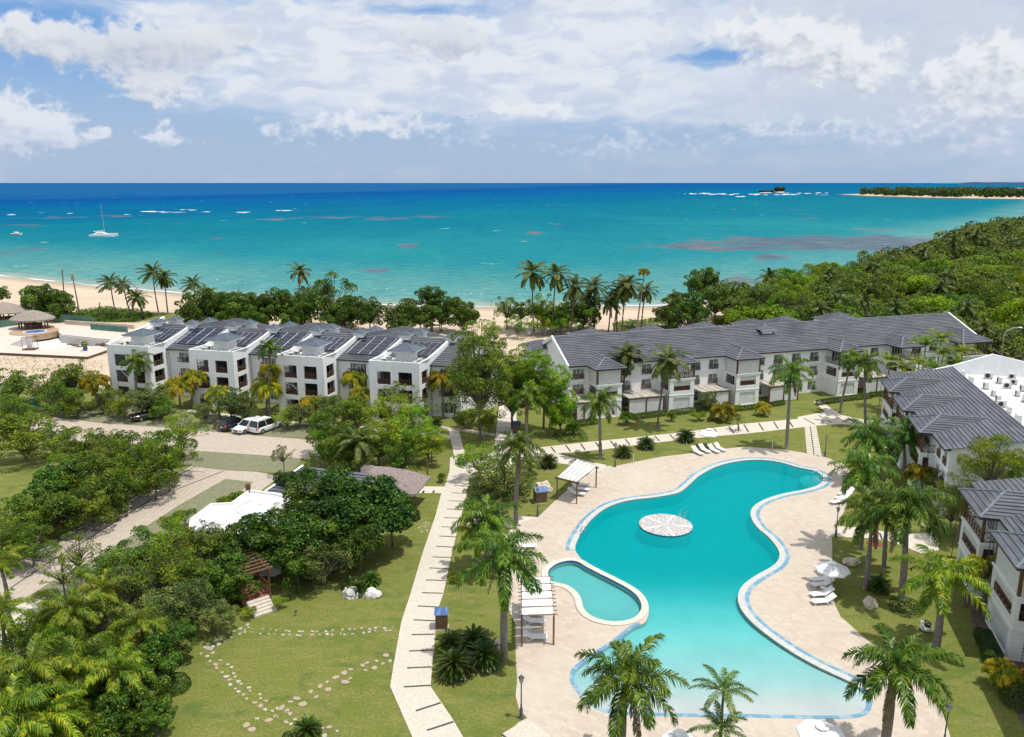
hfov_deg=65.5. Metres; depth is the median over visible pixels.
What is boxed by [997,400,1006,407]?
air conditioner
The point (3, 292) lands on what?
tree
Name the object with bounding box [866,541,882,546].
bark mulch patch
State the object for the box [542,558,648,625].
wading pool
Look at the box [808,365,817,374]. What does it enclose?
window
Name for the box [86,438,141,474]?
tree
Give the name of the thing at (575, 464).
pergola
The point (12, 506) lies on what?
tree
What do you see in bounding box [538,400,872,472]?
path
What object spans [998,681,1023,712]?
round hedge
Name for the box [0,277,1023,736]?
ground
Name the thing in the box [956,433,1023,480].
tree
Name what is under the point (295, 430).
grass parking strip
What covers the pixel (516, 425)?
wooden bin housing
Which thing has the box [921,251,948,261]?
tree
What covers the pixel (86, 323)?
beach wall
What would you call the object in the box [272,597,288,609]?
shrub
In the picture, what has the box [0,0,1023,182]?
sky
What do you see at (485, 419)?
shrub
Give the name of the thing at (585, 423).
clipped hedge
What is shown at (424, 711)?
garden path
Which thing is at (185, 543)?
tree
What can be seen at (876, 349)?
window
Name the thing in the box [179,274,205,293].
coconut palm
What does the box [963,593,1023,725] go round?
bed soil
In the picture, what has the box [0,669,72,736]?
royal palm
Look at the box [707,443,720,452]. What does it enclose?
sun lounger
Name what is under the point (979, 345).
tree
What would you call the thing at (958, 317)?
tree
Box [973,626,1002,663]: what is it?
clipped hedge
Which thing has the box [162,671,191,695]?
round hedge
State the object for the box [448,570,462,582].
shrub
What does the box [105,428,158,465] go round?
tree
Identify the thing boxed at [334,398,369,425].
coconut palm
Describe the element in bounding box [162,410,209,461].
tree
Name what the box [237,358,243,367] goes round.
window
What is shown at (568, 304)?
tree
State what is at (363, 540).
tree
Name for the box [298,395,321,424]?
golden palm
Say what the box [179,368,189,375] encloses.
window
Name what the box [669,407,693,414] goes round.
clipped hedge
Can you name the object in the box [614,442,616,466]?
lamp post
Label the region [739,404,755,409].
clipped hedge
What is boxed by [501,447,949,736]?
pool deck
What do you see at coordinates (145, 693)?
tree
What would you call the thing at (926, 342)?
areca palm
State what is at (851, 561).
boulder
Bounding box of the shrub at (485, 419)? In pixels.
[476,410,496,432]
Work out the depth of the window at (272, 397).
125.64 m
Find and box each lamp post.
[518,674,524,718]
[536,488,539,516]
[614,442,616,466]
[823,435,827,456]
[834,506,840,536]
[944,703,952,736]
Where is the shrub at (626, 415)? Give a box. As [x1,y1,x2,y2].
[618,411,635,423]
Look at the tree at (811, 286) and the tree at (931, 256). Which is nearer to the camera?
the tree at (811, 286)
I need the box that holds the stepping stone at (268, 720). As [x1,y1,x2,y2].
[264,718,273,722]
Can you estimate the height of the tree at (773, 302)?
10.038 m
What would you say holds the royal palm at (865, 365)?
on the ground at (276, 669)
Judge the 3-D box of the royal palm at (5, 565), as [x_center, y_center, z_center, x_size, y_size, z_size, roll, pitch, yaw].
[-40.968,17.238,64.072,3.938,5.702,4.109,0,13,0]
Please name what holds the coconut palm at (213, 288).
on the ground at (276, 669)
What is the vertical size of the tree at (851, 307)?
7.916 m
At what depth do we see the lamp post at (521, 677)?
51.54 m
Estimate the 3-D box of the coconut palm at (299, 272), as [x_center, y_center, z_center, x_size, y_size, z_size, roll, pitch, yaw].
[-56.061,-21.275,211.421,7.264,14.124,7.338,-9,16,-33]
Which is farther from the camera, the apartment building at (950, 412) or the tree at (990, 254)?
the tree at (990, 254)
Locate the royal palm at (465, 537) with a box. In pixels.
[451,517,495,570]
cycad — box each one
[290,713,322,736]
[341,575,358,588]
[346,579,367,597]
[361,570,381,587]
[431,417,443,425]
[432,628,467,656]
[434,644,475,684]
[457,623,491,650]
[467,637,504,674]
[537,453,558,468]
[613,444,633,458]
[636,434,656,450]
[674,428,696,443]
[865,573,893,595]
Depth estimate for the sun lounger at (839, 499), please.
86.53 m
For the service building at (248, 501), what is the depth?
76.74 m
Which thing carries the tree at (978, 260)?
on the ground at (276, 669)
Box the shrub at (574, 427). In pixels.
[565,420,579,434]
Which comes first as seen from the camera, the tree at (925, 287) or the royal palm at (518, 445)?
the royal palm at (518, 445)
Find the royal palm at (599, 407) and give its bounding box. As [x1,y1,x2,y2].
[579,386,624,459]
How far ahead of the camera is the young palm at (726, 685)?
45.53 m
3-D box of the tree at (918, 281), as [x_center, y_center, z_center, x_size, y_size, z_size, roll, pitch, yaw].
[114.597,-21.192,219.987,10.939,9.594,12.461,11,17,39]
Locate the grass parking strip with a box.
[55,408,312,437]
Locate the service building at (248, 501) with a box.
[189,483,288,576]
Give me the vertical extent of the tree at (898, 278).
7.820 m
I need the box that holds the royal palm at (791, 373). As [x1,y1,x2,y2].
[767,355,816,449]
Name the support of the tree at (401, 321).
on the ground at (276, 669)
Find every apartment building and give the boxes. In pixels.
[105,315,504,423]
[520,312,992,419]
[877,354,1023,518]
[951,477,1023,669]
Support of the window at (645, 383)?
in the apartment building at (733, 362)
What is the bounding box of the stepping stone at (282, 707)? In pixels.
[277,704,284,710]
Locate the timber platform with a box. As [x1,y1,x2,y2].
[9,327,58,339]
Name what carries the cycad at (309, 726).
on the ground at (276, 669)
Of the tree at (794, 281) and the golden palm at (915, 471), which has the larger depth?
the tree at (794, 281)
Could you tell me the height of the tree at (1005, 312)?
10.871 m
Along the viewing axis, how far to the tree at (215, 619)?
60.55 m
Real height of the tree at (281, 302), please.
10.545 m
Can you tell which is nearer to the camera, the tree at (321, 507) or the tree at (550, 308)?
the tree at (321, 507)
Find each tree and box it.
[0,286,11,299]
[0,368,39,410]
[0,392,35,428]
[0,411,71,460]
[0,490,54,543]
[0,517,39,566]
[0,611,42,655]
[0,617,63,665]
[0,663,29,694]
[3,710,46,736]
[5,523,61,566]
[16,487,78,538]
[17,283,73,311]
[18,368,78,409]
[21,457,91,498]
[22,662,86,715]
[24,587,69,642]
[24,632,84,671]
[28,423,75,460]
[35,554,83,606]
[35,622,101,693]
[36,381,85,418]
[40,358,99,399]
[41,426,110,461]
[43,478,118,531]
[43,702,111,736]
[44,290,77,319]
[47,447,93,470]
[48,678,101,736]
[51,446,134,500]
[52,530,102,589]
[57,390,96,416]
[67,596,126,644]
[70,549,134,606]
[74,691,138,736]
[79,427,124,452]
[81,673,129,717]
[84,476,129,518]
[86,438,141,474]
[90,394,110,415]
[93,619,146,659]
[96,525,172,576]
[98,384,114,408]
[100,456,153,504]
[103,389,132,418]
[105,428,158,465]
[105,564,154,617]
[116,435,184,492]
[117,388,159,412]
[118,660,173,724]
[119,629,182,691]
[125,547,183,612]
[130,582,202,623]
[130,693,178,736]
[132,453,179,500]
[138,382,173,416]
[139,429,198,480]
[143,522,195,556]
[148,396,177,419]
[152,546,225,599]
[161,618,197,653]
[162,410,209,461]
[166,526,210,573]
[166,575,224,623]
[174,287,221,323]
[189,401,218,424]
[191,519,225,557]
[192,599,240,635]
[193,553,261,603]
[194,529,242,568]
[197,291,246,318]
[197,307,229,320]
[207,386,249,417]
[213,523,277,570]
[223,291,260,318]
[224,508,303,564]
[229,395,261,418]
[239,388,262,410]
[240,304,271,324]
[243,521,271,572]
[251,290,275,314]
[264,287,301,321]
[266,500,351,560]
[269,531,323,591]
[270,404,301,428]
[270,445,295,471]
[272,471,300,486]
[272,499,291,513]
[278,304,311,325]
[282,292,323,322]
[282,477,327,514]
[283,403,309,427]
[286,481,366,556]
[291,466,317,482]
[293,537,354,585]
[298,271,357,325]
[304,404,330,423]
[304,405,351,457]
[309,430,338,468]
[309,463,349,482]
[310,394,346,411]
[312,396,348,421]
[315,467,415,533]
[318,303,354,327]
[318,420,378,466]
[326,392,378,430]
[329,295,367,329]
[329,512,384,570]
[348,414,413,465]
[351,296,387,327]
[364,393,411,428]
[372,501,420,546]
[379,380,418,427]
[383,430,424,471]
[384,298,419,322]
[385,313,415,328]
[387,403,440,455]
[400,426,449,464]
[404,304,435,327]
[409,396,441,421]
[414,285,446,330]
[421,296,461,331]
[421,434,444,464]
[444,319,514,441]
[448,298,480,330]
[453,443,499,473]
[462,470,505,504]
[475,446,533,497]
[482,318,502,333]
[491,355,527,428]
[493,296,520,329]
[504,315,530,338]
[505,301,531,328]
[507,343,548,390]
[511,448,544,473]
[518,350,573,430]
[520,293,552,329]
[529,312,556,336]
[533,299,566,330]
[540,306,569,331]
[544,292,585,327]
[544,379,578,433]
[546,309,577,334]
[562,294,602,330]
[651,305,677,326]
[661,289,690,319]
[667,291,711,326]
[683,266,719,305]
[698,285,733,323]
[710,314,731,324]
[714,278,750,314]
[722,305,762,322]
[726,289,767,308]
[731,282,775,318]
[754,278,784,293]
[756,305,799,319]
[758,283,778,300]
[758,291,796,315]
[761,268,809,289]
[765,279,812,319]
[773,274,805,291]
[777,290,813,316]
[796,263,820,279]
[796,292,816,304]
[796,310,828,320]
[799,306,820,316]
[802,274,816,282]
[803,275,838,295]
[807,261,837,283]
[809,275,827,282]
[811,281,865,299]
[812,263,840,269]
[815,291,857,307]
[823,295,860,312]
[825,307,859,314]
[829,300,863,315]
[832,266,858,284]
[835,270,869,281]
[838,309,881,317]
[839,266,861,273]
[839,275,882,303]
[842,260,866,268]
[847,290,883,307]
[847,313,865,317]
[851,264,863,271]
[854,269,894,298]
[857,302,882,313]
[860,272,907,297]
[863,305,888,315]
[865,256,885,265]
[871,267,905,274]
[876,287,905,299]
[877,274,906,281]
[877,288,906,302]
[877,308,900,316]
[878,259,890,266]
[882,298,908,312]
[885,258,913,269]
[886,258,900,262]
[887,264,913,271]
[896,271,935,296]
[896,307,916,314]
[897,270,921,295]
[899,293,959,314]
[902,258,922,269]
[902,292,922,300]
[905,275,944,292]
[907,306,957,314]
[911,311,979,328]
[915,266,937,276]
[915,283,961,299]
[915,296,964,310]
[917,254,943,263]
[918,257,950,275]
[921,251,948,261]
[923,272,946,278]
[924,284,967,299]
[926,468,956,495]
[932,496,967,533]
[936,472,975,542]
[941,292,988,315]
[944,278,978,294]
[948,265,989,300]
[948,278,993,308]
[949,264,975,272]
[950,274,993,294]
[950,295,1007,325]
[954,258,967,263]
[954,262,976,267]
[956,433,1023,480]
[958,314,974,325]
[965,322,985,350]
[966,255,999,266]
[971,251,1002,264]
[975,265,1008,277]
[977,281,1023,301]
[977,319,1023,354]
[979,281,1014,314]
[980,272,1015,281]
[980,311,1012,326]
[982,275,1012,283]
[985,327,1023,352]
[987,336,1023,360]
[991,297,1023,322]
[995,265,1020,274]
[999,252,1023,261]
[1000,254,1023,265]
[1005,454,1023,477]
[1007,266,1023,285]
[1008,318,1023,337]
[1009,262,1023,272]
[1013,249,1023,255]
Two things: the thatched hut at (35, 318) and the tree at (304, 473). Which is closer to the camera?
the tree at (304, 473)
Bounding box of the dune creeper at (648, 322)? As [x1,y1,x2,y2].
[612,318,679,330]
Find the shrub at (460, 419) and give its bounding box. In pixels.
[451,410,472,428]
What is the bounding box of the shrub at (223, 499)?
[216,494,234,502]
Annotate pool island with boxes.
[639,514,692,548]
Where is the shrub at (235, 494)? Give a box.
[228,491,244,500]
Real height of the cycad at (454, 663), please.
2.061 m
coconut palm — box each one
[95,272,122,315]
[110,275,134,316]
[123,287,144,316]
[126,290,152,319]
[135,262,167,315]
[151,270,177,313]
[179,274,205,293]
[192,285,218,296]
[285,262,311,290]
[294,283,313,292]
[294,285,315,322]
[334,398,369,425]
[334,423,382,471]
[514,259,550,333]
[538,262,576,334]
[556,274,591,332]
[579,274,609,328]
[595,290,625,332]
[605,341,646,409]
[606,280,631,331]
[606,286,629,331]
[608,274,643,331]
[633,281,659,326]
[640,344,692,427]
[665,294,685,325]
[725,298,743,310]
[754,267,784,283]
[804,299,833,316]
[820,266,839,282]
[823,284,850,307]
[849,292,881,315]
[862,260,880,272]
[864,259,889,276]
[882,298,910,314]
[915,243,934,261]
[927,277,956,295]
[932,268,961,287]
[944,235,964,260]
[951,298,982,318]
[960,226,974,245]
[967,230,988,248]
[968,316,997,351]
[977,235,995,247]
[991,278,1018,291]
[996,218,1014,235]
[999,349,1023,360]
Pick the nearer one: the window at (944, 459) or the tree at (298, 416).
the window at (944, 459)
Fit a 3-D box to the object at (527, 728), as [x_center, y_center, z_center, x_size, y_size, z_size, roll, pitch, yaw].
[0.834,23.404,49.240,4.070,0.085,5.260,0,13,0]
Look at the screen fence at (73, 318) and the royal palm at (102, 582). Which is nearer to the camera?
the royal palm at (102, 582)
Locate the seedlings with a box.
[0,356,102,373]
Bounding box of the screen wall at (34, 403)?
[5,397,38,413]
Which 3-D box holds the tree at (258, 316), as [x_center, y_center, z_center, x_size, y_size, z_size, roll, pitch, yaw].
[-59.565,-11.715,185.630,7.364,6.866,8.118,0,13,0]
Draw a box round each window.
[153,353,161,362]
[155,369,162,377]
[177,352,188,361]
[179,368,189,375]
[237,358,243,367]
[238,375,244,383]
[260,357,275,365]
[270,390,277,399]
[348,363,364,372]
[439,388,453,396]
[441,403,453,413]
[572,368,583,378]
[572,384,583,394]
[621,397,627,406]
[622,380,630,390]
[641,378,650,388]
[642,364,651,373]
[691,360,700,369]
[692,375,699,384]
[694,391,698,400]
[708,373,717,383]
[709,359,718,368]
[773,354,782,363]
[792,353,800,362]
[807,381,815,390]
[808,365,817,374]
[810,352,818,360]
[831,351,838,360]
[870,347,878,356]
[891,347,899,354]
[912,348,918,353]
[926,435,931,445]
[929,343,936,351]
[936,445,940,457]
[939,470,944,482]
[942,451,947,465]
[987,521,996,529]
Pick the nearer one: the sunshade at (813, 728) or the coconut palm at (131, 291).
the sunshade at (813, 728)
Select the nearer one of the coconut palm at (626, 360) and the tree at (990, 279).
the coconut palm at (626, 360)
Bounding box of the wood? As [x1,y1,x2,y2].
[857,215,1023,268]
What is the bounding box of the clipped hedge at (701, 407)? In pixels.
[695,404,714,412]
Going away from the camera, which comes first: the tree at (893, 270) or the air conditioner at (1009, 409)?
the air conditioner at (1009, 409)
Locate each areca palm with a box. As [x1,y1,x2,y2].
[874,351,902,394]
[884,358,920,371]
[900,353,936,370]
[906,334,947,369]
[917,358,947,368]
[920,344,963,364]
[922,328,960,360]
[943,354,971,364]
[949,343,981,357]
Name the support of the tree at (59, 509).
on the ground at (276, 669)
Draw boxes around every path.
[390,427,468,736]
[419,486,444,492]
[433,424,494,436]
[468,405,537,478]
[468,514,536,527]
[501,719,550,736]
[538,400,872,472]
[804,426,821,456]
[833,526,939,553]
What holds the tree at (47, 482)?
on the ground at (276, 669)
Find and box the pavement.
[81,405,389,430]
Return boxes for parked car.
[217,416,241,430]
[231,415,260,433]
[248,416,282,433]
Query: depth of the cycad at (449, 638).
58.70 m
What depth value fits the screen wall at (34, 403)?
123.08 m
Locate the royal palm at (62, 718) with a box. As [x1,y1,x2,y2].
[5,689,90,736]
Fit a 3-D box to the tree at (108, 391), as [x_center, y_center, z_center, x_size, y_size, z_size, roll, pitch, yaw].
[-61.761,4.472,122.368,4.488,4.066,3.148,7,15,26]
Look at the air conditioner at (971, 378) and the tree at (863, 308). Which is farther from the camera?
the tree at (863, 308)
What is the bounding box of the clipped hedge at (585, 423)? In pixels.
[569,418,598,426]
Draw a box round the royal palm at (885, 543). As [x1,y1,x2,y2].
[849,478,923,569]
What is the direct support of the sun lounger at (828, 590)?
on the pool deck
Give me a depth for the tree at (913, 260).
284.70 m
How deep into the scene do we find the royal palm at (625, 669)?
44.32 m
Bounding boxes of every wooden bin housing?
[434,607,448,630]
[512,421,520,433]
[533,486,547,503]
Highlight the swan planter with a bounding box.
[919,620,932,631]
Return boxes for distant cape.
[940,182,1023,184]
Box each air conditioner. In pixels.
[968,376,973,382]
[983,372,992,378]
[983,381,988,389]
[991,389,996,396]
[995,394,1001,400]
[996,376,1002,383]
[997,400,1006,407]
[1003,382,1011,388]
[1006,406,1011,413]
[1008,373,1016,378]
[1010,379,1017,384]
[1014,413,1021,422]
[1015,389,1020,396]
[1019,384,1023,391]
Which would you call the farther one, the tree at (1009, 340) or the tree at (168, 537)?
the tree at (1009, 340)
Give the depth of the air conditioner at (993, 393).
98.01 m
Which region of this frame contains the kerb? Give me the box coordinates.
[21,466,192,558]
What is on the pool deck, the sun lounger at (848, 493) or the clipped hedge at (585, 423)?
the sun lounger at (848, 493)
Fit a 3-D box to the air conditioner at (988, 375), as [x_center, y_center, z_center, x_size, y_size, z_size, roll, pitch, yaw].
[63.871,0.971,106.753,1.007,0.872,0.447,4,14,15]
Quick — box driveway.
[1,467,277,611]
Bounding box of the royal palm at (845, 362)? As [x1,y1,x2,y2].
[834,348,862,413]
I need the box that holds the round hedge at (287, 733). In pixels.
[282,731,293,736]
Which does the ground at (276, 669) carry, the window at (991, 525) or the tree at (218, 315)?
the tree at (218, 315)
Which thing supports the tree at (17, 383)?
on the ground at (276, 669)
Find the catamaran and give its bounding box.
[89,204,117,236]
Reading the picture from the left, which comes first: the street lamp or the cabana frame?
the cabana frame
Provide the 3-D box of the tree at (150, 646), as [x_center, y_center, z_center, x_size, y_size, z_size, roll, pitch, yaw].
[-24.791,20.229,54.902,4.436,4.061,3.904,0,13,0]
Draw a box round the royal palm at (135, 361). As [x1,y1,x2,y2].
[119,349,155,401]
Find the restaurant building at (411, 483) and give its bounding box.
[264,460,430,497]
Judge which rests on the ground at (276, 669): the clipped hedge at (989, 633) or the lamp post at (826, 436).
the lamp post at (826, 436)
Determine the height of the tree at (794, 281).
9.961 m
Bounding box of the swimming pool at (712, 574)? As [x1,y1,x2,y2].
[566,457,871,718]
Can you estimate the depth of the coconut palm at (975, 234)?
348.30 m
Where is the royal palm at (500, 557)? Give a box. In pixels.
[451,529,548,661]
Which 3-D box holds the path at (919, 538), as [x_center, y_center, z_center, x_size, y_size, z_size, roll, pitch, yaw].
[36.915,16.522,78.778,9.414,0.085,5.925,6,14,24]
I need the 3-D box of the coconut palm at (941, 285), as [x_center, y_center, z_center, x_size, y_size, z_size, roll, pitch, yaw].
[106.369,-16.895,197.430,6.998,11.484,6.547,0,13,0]
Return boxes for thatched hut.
[0,302,29,320]
[9,310,55,328]
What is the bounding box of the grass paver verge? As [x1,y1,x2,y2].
[14,479,251,606]
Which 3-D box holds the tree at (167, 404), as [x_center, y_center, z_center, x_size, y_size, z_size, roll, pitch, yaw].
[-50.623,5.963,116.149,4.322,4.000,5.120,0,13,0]
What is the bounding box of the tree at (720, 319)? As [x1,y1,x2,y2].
[710,314,731,324]
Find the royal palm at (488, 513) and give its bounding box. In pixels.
[449,494,521,558]
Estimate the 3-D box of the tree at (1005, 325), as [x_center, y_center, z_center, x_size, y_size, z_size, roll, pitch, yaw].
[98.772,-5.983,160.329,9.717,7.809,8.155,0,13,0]
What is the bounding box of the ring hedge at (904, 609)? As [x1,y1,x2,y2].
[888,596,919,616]
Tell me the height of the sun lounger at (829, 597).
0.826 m
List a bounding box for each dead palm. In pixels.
[61,268,67,314]
[71,272,80,315]
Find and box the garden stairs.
[244,595,276,617]
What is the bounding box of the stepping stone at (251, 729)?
[247,727,255,731]
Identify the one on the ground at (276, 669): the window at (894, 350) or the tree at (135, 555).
the tree at (135, 555)
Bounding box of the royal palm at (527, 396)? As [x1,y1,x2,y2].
[505,382,548,441]
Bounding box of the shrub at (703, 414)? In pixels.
[690,411,706,419]
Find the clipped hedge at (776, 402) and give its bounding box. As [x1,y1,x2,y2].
[766,399,785,406]
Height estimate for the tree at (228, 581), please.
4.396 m
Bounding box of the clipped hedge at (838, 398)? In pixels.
[815,396,840,405]
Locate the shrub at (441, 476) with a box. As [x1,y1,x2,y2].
[437,473,445,481]
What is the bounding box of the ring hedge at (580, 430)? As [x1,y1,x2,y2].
[554,428,587,441]
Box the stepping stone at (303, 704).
[298,701,306,706]
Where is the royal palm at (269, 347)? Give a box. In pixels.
[254,338,283,416]
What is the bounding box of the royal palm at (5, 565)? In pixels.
[0,544,28,610]
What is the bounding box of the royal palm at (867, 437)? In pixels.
[840,416,906,483]
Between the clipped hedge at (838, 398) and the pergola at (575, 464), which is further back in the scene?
the clipped hedge at (838, 398)
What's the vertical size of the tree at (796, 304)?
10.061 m
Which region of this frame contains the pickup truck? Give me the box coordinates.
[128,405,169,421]
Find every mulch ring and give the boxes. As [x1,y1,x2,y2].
[616,455,630,459]
[639,447,653,450]
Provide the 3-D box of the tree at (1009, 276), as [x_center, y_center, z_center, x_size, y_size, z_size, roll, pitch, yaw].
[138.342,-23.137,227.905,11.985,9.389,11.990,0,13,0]
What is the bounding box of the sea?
[0,183,1023,307]
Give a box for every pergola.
[217,546,272,609]
[518,575,557,646]
[555,459,598,503]
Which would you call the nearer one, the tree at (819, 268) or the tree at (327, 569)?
the tree at (327, 569)
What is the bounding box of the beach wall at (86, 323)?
[64,320,134,328]
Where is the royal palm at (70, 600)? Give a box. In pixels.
[27,584,109,662]
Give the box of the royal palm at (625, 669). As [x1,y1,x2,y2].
[574,633,689,736]
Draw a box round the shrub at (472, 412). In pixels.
[461,404,486,425]
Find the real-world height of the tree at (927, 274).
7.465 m
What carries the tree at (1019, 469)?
on the ground at (276, 669)
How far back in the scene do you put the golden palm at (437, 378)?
115.41 m
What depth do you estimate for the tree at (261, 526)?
68.97 m
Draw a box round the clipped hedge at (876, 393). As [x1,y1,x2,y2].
[869,390,886,396]
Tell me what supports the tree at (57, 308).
on the ground at (276, 669)
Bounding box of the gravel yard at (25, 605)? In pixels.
[0,599,40,672]
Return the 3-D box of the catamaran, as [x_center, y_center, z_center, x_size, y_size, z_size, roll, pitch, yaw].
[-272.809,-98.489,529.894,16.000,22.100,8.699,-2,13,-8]
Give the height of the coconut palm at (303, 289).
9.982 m
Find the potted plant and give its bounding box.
[81,340,88,350]
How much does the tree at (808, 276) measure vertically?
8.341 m
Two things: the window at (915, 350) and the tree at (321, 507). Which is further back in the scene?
the window at (915, 350)
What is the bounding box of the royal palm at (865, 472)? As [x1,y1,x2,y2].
[827,444,900,549]
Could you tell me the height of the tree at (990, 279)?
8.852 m
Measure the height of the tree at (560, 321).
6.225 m
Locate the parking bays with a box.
[0,467,222,591]
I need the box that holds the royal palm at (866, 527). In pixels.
[834,485,905,589]
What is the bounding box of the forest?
[859,186,1023,197]
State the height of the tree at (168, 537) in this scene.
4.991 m
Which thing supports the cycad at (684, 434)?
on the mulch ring
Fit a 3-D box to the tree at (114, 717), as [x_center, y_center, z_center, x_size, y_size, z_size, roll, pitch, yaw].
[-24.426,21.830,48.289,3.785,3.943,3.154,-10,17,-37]
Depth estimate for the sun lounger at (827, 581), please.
68.60 m
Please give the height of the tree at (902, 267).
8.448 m
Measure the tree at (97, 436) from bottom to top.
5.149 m
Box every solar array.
[154,327,182,339]
[177,327,224,344]
[231,332,264,344]
[260,332,308,349]
[315,336,351,349]
[347,336,396,354]
[394,341,443,355]
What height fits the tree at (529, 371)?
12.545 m
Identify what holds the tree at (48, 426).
on the ground at (276, 669)
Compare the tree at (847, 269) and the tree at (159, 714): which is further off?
the tree at (847, 269)
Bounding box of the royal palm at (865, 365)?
[844,349,885,424]
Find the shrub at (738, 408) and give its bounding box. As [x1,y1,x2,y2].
[733,404,743,413]
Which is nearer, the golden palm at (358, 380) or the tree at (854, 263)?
the golden palm at (358, 380)
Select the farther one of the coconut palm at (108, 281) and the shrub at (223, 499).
the coconut palm at (108, 281)
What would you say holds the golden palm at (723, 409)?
on the ground at (276, 669)
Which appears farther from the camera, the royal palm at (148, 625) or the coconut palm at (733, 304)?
the coconut palm at (733, 304)
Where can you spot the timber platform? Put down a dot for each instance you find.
(45, 333)
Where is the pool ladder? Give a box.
[577,524,585,541]
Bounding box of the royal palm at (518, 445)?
[493,429,545,523]
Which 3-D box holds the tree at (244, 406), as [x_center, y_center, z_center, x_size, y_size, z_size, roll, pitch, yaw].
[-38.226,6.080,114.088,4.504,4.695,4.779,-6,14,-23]
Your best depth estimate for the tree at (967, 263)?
264.96 m
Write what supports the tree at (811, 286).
on the ground at (276, 669)
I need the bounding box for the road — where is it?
[31,417,324,459]
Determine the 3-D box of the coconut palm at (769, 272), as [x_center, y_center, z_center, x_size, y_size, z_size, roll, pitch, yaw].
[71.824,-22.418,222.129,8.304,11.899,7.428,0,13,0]
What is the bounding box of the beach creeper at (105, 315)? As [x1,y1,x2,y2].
[68,305,152,321]
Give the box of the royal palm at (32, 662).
[0,631,79,729]
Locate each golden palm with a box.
[77,374,111,402]
[162,376,196,409]
[181,369,208,407]
[204,384,230,418]
[250,377,283,415]
[257,363,285,412]
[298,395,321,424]
[340,370,367,387]
[347,386,369,402]
[426,370,456,417]
[708,401,735,420]
[753,401,771,415]
[902,462,935,499]
[957,553,998,609]
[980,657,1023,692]
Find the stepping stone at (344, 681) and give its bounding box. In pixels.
[341,680,350,683]
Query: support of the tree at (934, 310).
on the ground at (276, 669)
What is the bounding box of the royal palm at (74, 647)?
[30,630,127,702]
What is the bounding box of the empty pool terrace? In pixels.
[0,324,130,358]
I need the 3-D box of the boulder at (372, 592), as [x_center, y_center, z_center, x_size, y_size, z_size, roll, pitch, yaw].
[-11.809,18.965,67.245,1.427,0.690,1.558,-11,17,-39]
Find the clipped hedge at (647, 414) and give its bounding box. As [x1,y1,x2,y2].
[632,409,667,419]
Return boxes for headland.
[840,188,1023,199]
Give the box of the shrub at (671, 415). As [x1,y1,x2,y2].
[666,411,676,420]
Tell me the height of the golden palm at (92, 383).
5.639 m
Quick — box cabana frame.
[21,336,38,349]
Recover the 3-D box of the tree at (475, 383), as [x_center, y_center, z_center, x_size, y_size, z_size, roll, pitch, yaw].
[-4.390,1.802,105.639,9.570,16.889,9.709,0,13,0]
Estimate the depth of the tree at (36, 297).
200.75 m
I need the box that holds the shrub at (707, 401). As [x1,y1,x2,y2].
[699,391,719,409]
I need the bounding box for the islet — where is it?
[759,186,784,192]
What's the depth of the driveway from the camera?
83.21 m
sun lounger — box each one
[519,542,536,549]
[520,612,544,625]
[523,628,546,641]
[567,487,585,495]
[572,483,588,490]
[578,481,590,487]
[691,445,703,455]
[698,443,710,453]
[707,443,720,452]
[713,442,725,450]
[809,575,828,580]
[809,585,834,598]
[810,577,834,588]
[810,593,836,605]
[830,494,847,503]
[834,491,852,498]
[837,487,854,495]
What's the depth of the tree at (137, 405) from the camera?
116.27 m
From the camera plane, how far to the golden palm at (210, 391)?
115.98 m
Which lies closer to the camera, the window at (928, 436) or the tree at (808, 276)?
the window at (928, 436)
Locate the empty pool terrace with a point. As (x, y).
(54, 347)
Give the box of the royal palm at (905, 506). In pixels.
[866,478,955,601]
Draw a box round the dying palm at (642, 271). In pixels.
[636,268,649,327]
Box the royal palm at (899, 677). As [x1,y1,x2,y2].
[841,624,963,736]
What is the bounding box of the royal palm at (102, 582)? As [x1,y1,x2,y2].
[76,567,133,637]
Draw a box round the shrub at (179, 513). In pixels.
[171,508,196,526]
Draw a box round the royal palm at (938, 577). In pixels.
[887,544,992,648]
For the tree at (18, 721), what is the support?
on the ground at (276, 669)
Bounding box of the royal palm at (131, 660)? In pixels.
[72,642,157,721]
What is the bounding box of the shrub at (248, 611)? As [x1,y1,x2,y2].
[241,606,256,618]
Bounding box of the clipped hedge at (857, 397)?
[840,393,872,400]
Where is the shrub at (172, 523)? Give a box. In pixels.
[156,516,183,534]
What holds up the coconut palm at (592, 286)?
on the ground at (276, 669)
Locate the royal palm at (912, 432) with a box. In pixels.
[883,416,928,481]
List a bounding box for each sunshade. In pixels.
[662,728,693,736]
[699,428,718,446]
[796,719,844,736]
[814,561,850,585]
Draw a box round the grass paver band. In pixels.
[177,451,301,472]
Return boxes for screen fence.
[0,319,25,327]
[51,314,92,321]
[90,324,127,332]
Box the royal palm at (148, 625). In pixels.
[106,601,169,646]
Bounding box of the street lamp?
[1001,327,1022,355]
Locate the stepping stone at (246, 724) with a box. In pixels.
[243,722,249,727]
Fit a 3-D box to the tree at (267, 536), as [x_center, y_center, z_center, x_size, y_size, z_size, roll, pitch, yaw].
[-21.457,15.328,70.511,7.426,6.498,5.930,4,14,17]
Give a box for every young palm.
[686,699,746,736]
[687,663,757,736]
[729,416,745,430]
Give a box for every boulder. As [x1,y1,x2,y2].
[342,586,360,599]
[362,587,381,598]
[489,638,499,651]
[536,480,552,491]
[842,557,860,566]
[863,595,877,609]
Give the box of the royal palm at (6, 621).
[0,588,39,663]
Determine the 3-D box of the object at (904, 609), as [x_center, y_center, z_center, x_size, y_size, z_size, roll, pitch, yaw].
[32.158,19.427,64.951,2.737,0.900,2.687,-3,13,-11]

